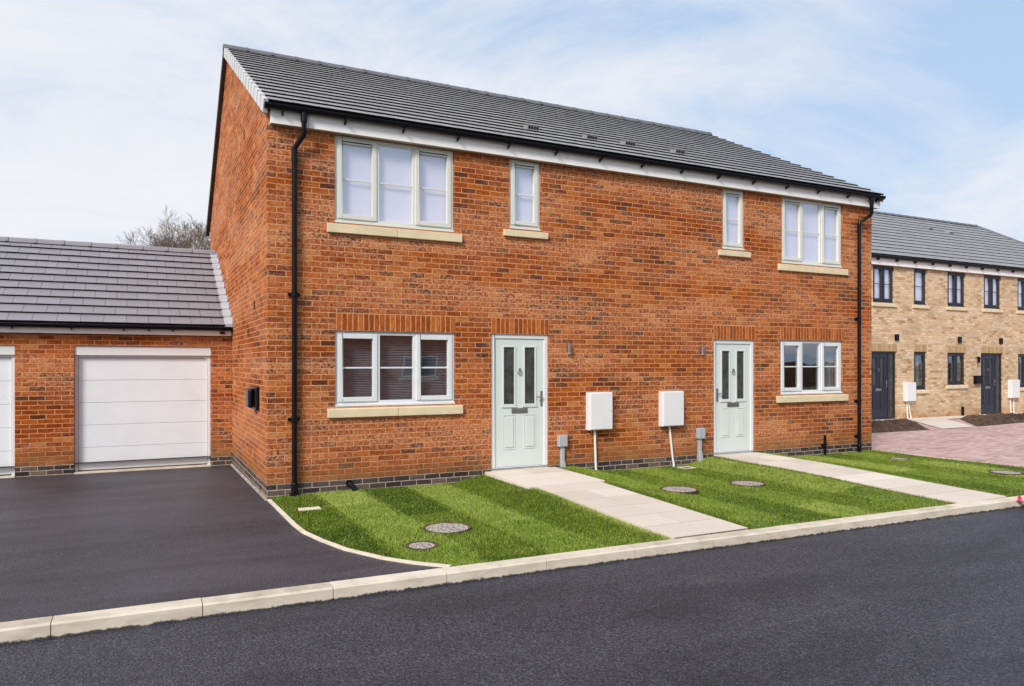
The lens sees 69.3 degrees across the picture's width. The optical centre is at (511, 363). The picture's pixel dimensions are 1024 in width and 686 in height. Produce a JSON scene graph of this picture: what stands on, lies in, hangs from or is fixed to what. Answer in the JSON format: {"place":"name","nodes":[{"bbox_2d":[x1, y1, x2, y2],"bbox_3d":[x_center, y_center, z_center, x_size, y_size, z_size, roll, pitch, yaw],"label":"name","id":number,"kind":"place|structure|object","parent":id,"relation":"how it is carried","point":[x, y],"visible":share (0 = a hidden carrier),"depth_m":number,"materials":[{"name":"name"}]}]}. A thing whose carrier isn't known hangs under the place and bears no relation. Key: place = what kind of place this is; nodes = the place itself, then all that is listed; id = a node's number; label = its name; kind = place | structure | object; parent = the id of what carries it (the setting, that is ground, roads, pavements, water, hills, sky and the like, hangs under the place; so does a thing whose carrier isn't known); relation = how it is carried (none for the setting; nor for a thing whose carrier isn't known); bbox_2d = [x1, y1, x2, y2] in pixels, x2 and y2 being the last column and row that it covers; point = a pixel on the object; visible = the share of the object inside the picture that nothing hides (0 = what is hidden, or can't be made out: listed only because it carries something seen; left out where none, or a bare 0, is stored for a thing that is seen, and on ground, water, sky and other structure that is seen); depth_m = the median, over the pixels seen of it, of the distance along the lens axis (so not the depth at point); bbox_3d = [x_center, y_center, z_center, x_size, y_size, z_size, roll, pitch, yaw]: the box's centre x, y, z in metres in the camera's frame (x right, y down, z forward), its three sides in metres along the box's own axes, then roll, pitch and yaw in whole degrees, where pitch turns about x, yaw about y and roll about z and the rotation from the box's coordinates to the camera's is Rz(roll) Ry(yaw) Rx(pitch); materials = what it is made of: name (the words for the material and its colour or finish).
{"place":"outdoors","nodes":[
{"label":"outdoors","id":0,"kind":"place"},
{"bbox_2d":[6,440,328,540],"bbox_3d":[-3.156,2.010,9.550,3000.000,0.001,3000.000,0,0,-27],"label":"ground","id":1,"kind":"structure","parent":0,"point":[149,466],"depth_m":14.39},
{"bbox_2d":[0,236,232,477],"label":"garage","id":2,"kind":"structure","parent":1,"relation":"on","point":[112,356],"depth_m":12.64,"materials":[{"name":"red brick"}]},
{"bbox_2d":[0,345,14,475],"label":"garage door","id":3,"kind":"structure","parent":2,"relation":"in","point":[7,365],"depth_m":11.76,"materials":[{"name":"white plastic"}]},
{"bbox_2d":[74,346,210,471],"bbox_3d":[-6.256,0.745,12.634,2.074,2.080,0.128,0,0,-27],"label":"garage door","id":4,"kind":"structure","parent":2,"relation":"in","point":[153,403],"depth_m":12.62,"materials":[{"name":"white plastic"}]},
{"bbox_2d":[117,207,209,249],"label":"bare tree","id":5,"kind":"object","parent":1,"relation":"on","point":[162,241],"visible":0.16,"depth_m":43.28,"materials":[{"name":"brown plant"}]},
{"bbox_2d":[267,499,451,567],"bbox_3d":[-1.997,1.833,7.777,0.483,0.255,4.219,0,0,-38],"label":"edging","id":6,"kind":"object","parent":1,"relation":"on","point":[293,523],"visible":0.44,"depth_m":6.88,"materials":[{"name":"concrete"}]},
{"bbox_2d":[206,44,885,517],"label":"semi detached house","id":7,"kind":"structure","parent":1,"relation":"on","point":[426,282],"depth_m":11.54,"materials":[{"name":"red brick"}]},
{"bbox_2d":[231,464,266,500],"bbox_3d":[-4.078,1.819,11.347,0.030,0.183,4.080,0,0,-27],"label":"wall haunch","id":8,"kind":"object","parent":7,"relation":"attached to","point":[263,496],"depth_m":10.90,"materials":[{"name":"grey concrete"}]},
{"bbox_2d":[327,135,461,242],"bbox_3d":[-1.621,-2.430,10.358,1.938,1.341,0.164,0,0,-27],"label":"window","id":9,"kind":"structure","parent":7,"relation":"in","point":[378,183],"depth_m":10.39,"materials":[{"name":"white plastic"}]},
{"bbox_2d":[327,331,462,417],"bbox_3d":[-1.629,0.135,10.397,1.948,1.170,0.240,0,0,-27],"label":"window","id":10,"kind":"structure","parent":7,"relation":"in","point":[357,399],"depth_m":10.42,"materials":[{"name":"grey plastic"}]},
{"bbox_2d":[491,334,547,470],"bbox_3d":[0.111,0.570,11.237,0.967,2.040,0.124,0,0,-27],"label":"front door","id":11,"kind":"structure","parent":7,"relation":"in","point":[519,362],"depth_m":11.23,"materials":[{"name":"grey plastic"}]},
{"bbox_2d":[503,159,547,239],"bbox_3d":[0.188,-2.508,11.269,0.748,1.186,0.164,0,0,-27],"label":"window","id":12,"kind":"structure","parent":7,"relation":"in","point":[524,177],"depth_m":11.31,"materials":[{"name":"white plastic"}]},
{"bbox_2d":[714,340,752,454],"bbox_3d":[3.921,0.585,13.155,0.947,2.020,0.124,0,0,-27],"label":"front door","id":13,"kind":"structure","parent":7,"relation":"in","point":[733,359],"depth_m":13.16,"materials":[{"name":"grey plastic"}]},
{"bbox_2d":[718,189,750,257],"bbox_3d":[3.912,-2.500,13.144,0.728,1.201,0.164,0,0,-27],"label":"window","id":14,"kind":"structure","parent":7,"relation":"in","point":[732,200],"depth_m":13.20,"materials":[{"name":"white plastic"}]},
{"bbox_2d":[776,340,848,402],"bbox_3d":[5.634,0.133,14.077,1.863,1.155,0.283,0,0,-27],"label":"window","id":15,"kind":"structure","parent":7,"relation":"in","point":[824,366],"depth_m":14.13,"materials":[{"name":"grey plastic"}]},
{"bbox_2d":[778,197,847,275],"bbox_3d":[5.672,-2.410,14.030,1.828,1.381,0.164,0,0,-27],"label":"window","id":16,"kind":"structure","parent":7,"relation":"in","point":[811,230],"depth_m":14.09,"materials":[{"name":"white plastic"}]},
{"bbox_2d":[879,450,1015,466],"bbox_3d":[7.110,1.812,15.003,0.065,0.196,9.291,0,0,-27],"label":"edging","id":17,"kind":"object","parent":1,"relation":"on","point":[933,457],"depth_m":13.73,"materials":[{"name":"concrete"}]},
{"bbox_2d":[0,465,442,621],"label":"driveway","id":18,"kind":"structure","parent":0,"point":[76,543],"depth_m":7.09,"materials":[{"name":"grey asphalt"}]},
{"bbox_2d":[0,507,1023,685],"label":"road","id":19,"kind":"structure","parent":0,"point":[936,602],"depth_m":5.03,"materials":[{"name":"grey asphalt"}]},
{"bbox_2d":[0,495,1023,644],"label":"kerb","id":20,"kind":"structure","parent":19,"relation":"on","point":[32,629],"depth_m":6.03,"materials":[{"name":"concrete"}]},
{"bbox_2d":[0,0,1023,248],"label":"sky","id":21,"kind":"structure","parent":0,"point":[108,108],"materials":[{"name":"blue"}]},
{"bbox_2d":[485,467,747,538],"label":"path","id":22,"kind":"structure","parent":0,"point":[625,505],"depth_m":8.79,"materials":[{"name":"beige concrete"}]},
{"bbox_2d":[271,449,1023,566],"bbox_3d":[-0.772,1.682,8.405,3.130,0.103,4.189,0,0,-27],"label":"lawn","id":23,"kind":"structure","parent":0,"point":[518,523],"depth_m":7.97,"materials":[{"name":"plant"}]},
{"bbox_2d":[298,506,320,510],"bbox_3d":[-2.403,1.731,8.798,0.250,0.042,0.120,0,0,-27],"label":"inspection cover","id":24,"kind":"object","parent":23,"relation":"on","point":[308,508],"visible":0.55,"depth_m":8.77,"materials":[{"name":"concrete"}]},
{"bbox_2d":[405,541,437,550],"bbox_3d":[-0.848,1.714,6.967,0.310,0.030,0.310,0,0,-27],"label":"manhole cover","id":25,"kind":"object","parent":23,"relation":"on","point":[422,545],"visible":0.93,"depth_m":6.96,"materials":[{"name":"grey metal"}]},
{"bbox_2d":[423,522,470,533],"bbox_3d":[-0.676,1.714,7.721,0.510,0.030,0.510,0,0,-27],"label":"manhole cover","id":26,"kind":"object","parent":23,"relation":"on","point":[448,527],"visible":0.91,"depth_m":7.73,"materials":[{"name":"grey metal"}]},
{"bbox_2d":[550,478,747,537],"bbox_3d":[1.070,1.648,9.326,0.950,0.106,4.200,0,0,-27],"label":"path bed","id":27,"kind":"object","parent":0,"point":[702,534],"visible":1,"depth_m":7.48,"materials":[{"name":"grey concrete"}]},
{"bbox_2d":[557,457,953,529],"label":"lawn","id":28,"kind":"structure","parent":0,"point":[763,477],"depth_m":9.77,"materials":[{"name":"plant"}]},
{"bbox_2d":[660,486,698,493],"bbox_3d":[2.216,1.668,9.813,0.500,0.030,0.500,0,0,-27],"label":"manhole cover","id":29,"kind":"object","parent":28,"relation":"on","point":[685,490],"visible":0.91,"depth_m":9.79,"materials":[{"name":"grey metal"}]},
{"bbox_2d":[729,480,765,486],"bbox_3d":[3.384,1.724,10.653,0.500,0.030,0.500,0,0,-27],"label":"manhole cover","id":30,"kind":"object","parent":28,"relation":"on","point":[744,483],"visible":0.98,"depth_m":10.64,"materials":[{"name":"grey metal"}]},
{"bbox_2d":[716,452,1005,502],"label":"path","id":31,"kind":"structure","parent":0,"point":[912,486],"depth_m":10.66,"materials":[{"name":"beige concrete"}]},
{"bbox_2d":[791,450,1023,496],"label":"lawn","id":32,"kind":"structure","parent":0,"point":[989,465],"depth_m":12.03,"materials":[{"name":"plant"}]},
{"bbox_2d":[889,457,908,459],"bbox_3d":[7.034,1.728,13.460,0.340,0.030,0.340,0,0,-27],"label":"manhole cover","id":33,"kind":"object","parent":32,"relation":"on","point":[896,458],"visible":0.81,"depth_m":13.48,"materials":[{"name":"grey metal"}]},
{"bbox_2d":[989,470,1023,474],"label":"manhole cover","id":34,"kind":"object","parent":32,"relation":"on","point":[1004,472],"visible":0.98,"depth_m":11.70,"materials":[{"name":"grey metal"}]},
{"bbox_2d":[916,419,973,428],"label":"footpath","id":35,"kind":"structure","parent":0,"point":[942,423],"depth_m":21.37,"materials":[{"name":"beige concrete"}]},
{"bbox_2d":[872,211,1023,419],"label":"terraced house","id":36,"kind":"structure","parent":0,"point":[947,318],"depth_m":24.52,"materials":[{"name":"brick"}]},
{"bbox_2d":[872,351,894,418],"bbox_3d":[11.409,0.652,22.893,1.252,2.083,0.124,0,0,-27],"label":"front door","id":37,"kind":"structure","parent":36,"relation":"in","point":[883,362],"depth_m":22.94,"materials":[{"name":"grey plastic"}]},
{"bbox_2d":[872,265,896,306],"bbox_3d":[11.439,-2.408,22.878,1.150,1.276,0.184,0,0,-27],"label":"window","id":38,"kind":"structure","parent":36,"relation":"in","point":[882,275],"depth_m":22.91,"materials":[{"name":"grey plastic"}]},
{"bbox_2d":[912,269,929,308],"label":"window","id":39,"kind":"structure","parent":36,"relation":"in","point":[919,275],"depth_m":23.76,"materials":[{"name":"grey plastic"}]},
{"bbox_2d":[914,352,929,393],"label":"window","id":40,"kind":"structure","parent":36,"relation":"in","point":[919,388],"depth_m":23.78,"materials":[{"name":"grey glass"}]},
{"bbox_2d":[946,272,967,310],"bbox_3d":[14.659,-2.408,24.500,1.120,1.276,0.184,0,0,-27],"label":"window","id":41,"kind":"structure","parent":36,"relation":"in","point":[955,280],"depth_m":24.54,"materials":[{"name":"grey plastic"}]},
{"bbox_2d":[946,353,967,388],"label":"window","id":42,"kind":"structure","parent":36,"relation":"in","point":[954,368],"depth_m":24.55,"materials":[{"name":"grey glass"}]},
{"bbox_2d":[981,353,1000,413],"bbox_3d":[16.384,0.662,25.397,1.252,2.063,0.124,0,0,-27],"label":"front door","id":43,"kind":"structure","parent":36,"relation":"in","point":[990,362],"depth_m":25.43,"materials":[{"name":"grey plastic"}]},
{"bbox_2d":[982,275,1003,312],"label":"window","id":44,"kind":"structure","parent":36,"relation":"in","point":[991,283],"depth_m":25.40,"materials":[{"name":"grey plastic"}]},
{"bbox_2d":[1016,278,1023,313],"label":"window","id":45,"kind":"structure","parent":36,"relation":"in","point":[1020,280],"depth_m":26.24,"materials":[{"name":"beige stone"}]},
{"bbox_2d":[1018,354,1023,390],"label":"window","id":46,"kind":"structure","parent":36,"relation":"in","point":[1021,356],"depth_m":26.23,"materials":[{"name":"grey glass"}]},
{"bbox_2d":[872,418,1023,466],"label":"block paving","id":47,"kind":"structure","parent":0,"point":[1001,444],"depth_m":16.33,"materials":[{"name":"pink brick"}]},
{"bbox_2d":[872,418,929,432],"bbox_3d":[9.873,1.658,20.028,5.700,0.134,2.000,0,0,-27],"label":"planting bed","id":48,"kind":"object","parent":47,"relation":"on","point":[892,425],"visible":0.34,"depth_m":19.47,"materials":[{"name":"brown soil"}]},
{"bbox_2d":[960,413,1023,425],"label":"planting bed","id":49,"kind":"object","parent":47,"relation":"on","point":[992,419],"visible":0.99,"depth_m":22.00,"materials":[{"name":"brown soil"}]},
{"bbox_2d":[877,412,1023,420],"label":"footpath","id":50,"kind":"structure","parent":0,"point":[935,418],"depth_m":23.24,"materials":[{"name":"grey concrete"}]}
]}

